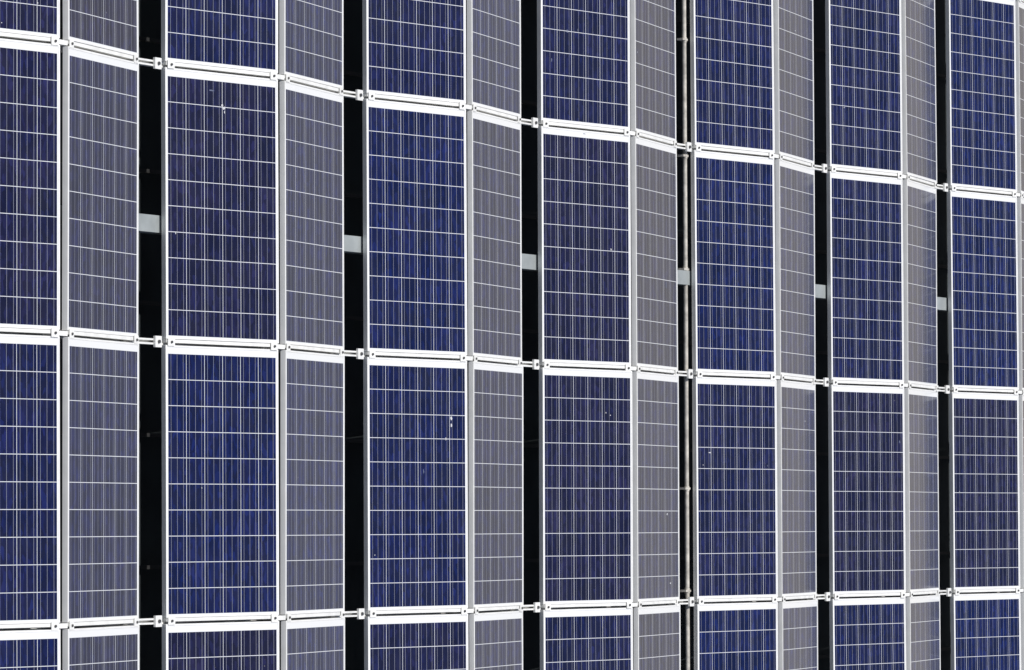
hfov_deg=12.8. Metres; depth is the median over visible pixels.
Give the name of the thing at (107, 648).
solar panel
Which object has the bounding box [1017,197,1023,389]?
solar panel
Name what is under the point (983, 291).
solar panel
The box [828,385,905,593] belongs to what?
solar panel
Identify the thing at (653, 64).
solar panel
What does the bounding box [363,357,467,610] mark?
solar panel
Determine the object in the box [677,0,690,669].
conduit pipe
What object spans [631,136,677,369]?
solar panel
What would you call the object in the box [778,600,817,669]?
solar panel
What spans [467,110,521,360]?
solar panel
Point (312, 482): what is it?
solar panel
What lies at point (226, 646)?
solar panel
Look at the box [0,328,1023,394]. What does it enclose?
mounting rail
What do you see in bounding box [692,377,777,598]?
solar panel
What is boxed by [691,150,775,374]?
solar panel
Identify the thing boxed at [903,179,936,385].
solar panel
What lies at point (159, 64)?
mounting rail
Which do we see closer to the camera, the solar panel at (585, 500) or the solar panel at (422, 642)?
the solar panel at (422, 642)
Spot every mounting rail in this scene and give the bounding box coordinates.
[0,32,1023,197]
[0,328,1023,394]
[0,587,1023,630]
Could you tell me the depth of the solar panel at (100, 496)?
26.65 m
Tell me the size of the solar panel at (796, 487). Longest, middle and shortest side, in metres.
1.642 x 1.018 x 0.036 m
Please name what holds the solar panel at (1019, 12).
attached to the mounting rail at (159, 64)
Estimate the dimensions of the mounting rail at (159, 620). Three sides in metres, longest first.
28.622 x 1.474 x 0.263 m
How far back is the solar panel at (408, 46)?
30.02 m
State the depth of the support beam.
30.84 m
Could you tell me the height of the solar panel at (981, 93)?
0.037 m
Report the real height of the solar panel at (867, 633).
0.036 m
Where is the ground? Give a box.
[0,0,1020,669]
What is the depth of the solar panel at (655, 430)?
32.87 m
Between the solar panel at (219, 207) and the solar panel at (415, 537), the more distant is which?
the solar panel at (415, 537)
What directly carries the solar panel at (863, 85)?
attached to the mounting rail at (159, 64)
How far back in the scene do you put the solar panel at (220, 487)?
27.81 m
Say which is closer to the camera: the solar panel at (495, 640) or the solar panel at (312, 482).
the solar panel at (312, 482)
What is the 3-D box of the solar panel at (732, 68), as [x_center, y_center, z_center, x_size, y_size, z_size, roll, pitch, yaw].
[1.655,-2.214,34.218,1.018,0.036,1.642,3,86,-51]
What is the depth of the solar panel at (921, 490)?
37.02 m
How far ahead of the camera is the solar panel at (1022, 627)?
38.64 m
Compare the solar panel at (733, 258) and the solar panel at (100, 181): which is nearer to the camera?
the solar panel at (100, 181)
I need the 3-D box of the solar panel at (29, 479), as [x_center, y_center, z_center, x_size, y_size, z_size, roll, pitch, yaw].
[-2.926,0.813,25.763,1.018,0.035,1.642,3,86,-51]
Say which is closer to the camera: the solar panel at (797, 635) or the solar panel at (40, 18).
the solar panel at (40, 18)
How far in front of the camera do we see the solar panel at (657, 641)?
32.84 m
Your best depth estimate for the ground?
33.44 m
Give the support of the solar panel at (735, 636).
attached to the mounting rail
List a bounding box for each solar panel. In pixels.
[0,0,59,37]
[0,38,59,329]
[0,334,59,623]
[0,629,60,669]
[62,46,138,336]
[62,337,138,621]
[62,625,138,669]
[63,0,138,56]
[161,0,277,72]
[161,67,278,342]
[161,345,278,617]
[162,621,278,669]
[279,0,342,87]
[279,81,343,349]
[280,350,344,614]
[281,617,344,669]
[362,0,465,103]
[362,99,466,354]
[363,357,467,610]
[364,614,467,669]
[467,0,520,116]
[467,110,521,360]
[469,361,523,607]
[469,611,522,669]
[537,0,629,129]
[538,126,630,365]
[539,367,632,603]
[540,608,632,669]
[630,0,675,141]
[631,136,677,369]
[632,371,679,601]
[634,605,680,669]
[690,0,774,152]
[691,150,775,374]
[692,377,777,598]
[694,602,777,669]
[774,0,813,162]
[775,159,815,378]
[777,380,816,596]
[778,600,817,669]
[825,0,902,173]
[826,171,903,382]
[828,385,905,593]
[829,597,905,669]
[901,0,936,182]
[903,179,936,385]
[904,388,938,591]
[906,595,940,669]
[945,0,1016,191]
[947,190,1018,389]
[949,392,1019,589]
[950,593,1020,669]
[1015,1,1023,193]
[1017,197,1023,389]
[1019,395,1023,587]
[1020,592,1023,669]
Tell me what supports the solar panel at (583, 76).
attached to the mounting rail at (159, 64)
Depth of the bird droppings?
30.20 m
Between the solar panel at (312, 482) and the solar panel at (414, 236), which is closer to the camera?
the solar panel at (312, 482)
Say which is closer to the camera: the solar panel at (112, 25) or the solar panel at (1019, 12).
the solar panel at (112, 25)
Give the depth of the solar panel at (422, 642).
29.85 m
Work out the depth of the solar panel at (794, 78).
35.09 m
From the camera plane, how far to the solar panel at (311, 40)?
28.87 m
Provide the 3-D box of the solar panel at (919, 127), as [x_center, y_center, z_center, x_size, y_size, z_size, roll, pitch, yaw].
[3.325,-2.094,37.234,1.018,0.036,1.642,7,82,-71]
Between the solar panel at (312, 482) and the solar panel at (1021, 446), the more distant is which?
the solar panel at (1021, 446)
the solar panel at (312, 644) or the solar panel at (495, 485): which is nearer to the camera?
the solar panel at (312, 644)
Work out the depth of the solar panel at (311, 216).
28.80 m
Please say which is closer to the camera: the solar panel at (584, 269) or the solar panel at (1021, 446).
the solar panel at (584, 269)
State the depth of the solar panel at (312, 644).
28.70 m
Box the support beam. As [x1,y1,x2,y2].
[60,205,947,311]
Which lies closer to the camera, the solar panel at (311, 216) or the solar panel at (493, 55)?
the solar panel at (311, 216)
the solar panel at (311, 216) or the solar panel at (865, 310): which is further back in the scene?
the solar panel at (865, 310)
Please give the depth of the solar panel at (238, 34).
27.95 m
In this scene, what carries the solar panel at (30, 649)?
attached to the mounting rail
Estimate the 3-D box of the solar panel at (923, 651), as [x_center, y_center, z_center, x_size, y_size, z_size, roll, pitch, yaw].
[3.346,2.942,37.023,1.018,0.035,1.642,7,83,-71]
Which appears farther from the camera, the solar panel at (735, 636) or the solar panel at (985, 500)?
the solar panel at (985, 500)
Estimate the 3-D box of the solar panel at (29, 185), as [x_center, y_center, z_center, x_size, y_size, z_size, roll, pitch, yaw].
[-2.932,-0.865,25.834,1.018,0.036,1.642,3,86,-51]
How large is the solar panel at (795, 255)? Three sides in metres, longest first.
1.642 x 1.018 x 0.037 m
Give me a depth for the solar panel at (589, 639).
31.93 m
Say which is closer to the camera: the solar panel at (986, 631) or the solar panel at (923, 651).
the solar panel at (923, 651)
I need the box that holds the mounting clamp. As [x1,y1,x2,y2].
[60,18,950,669]

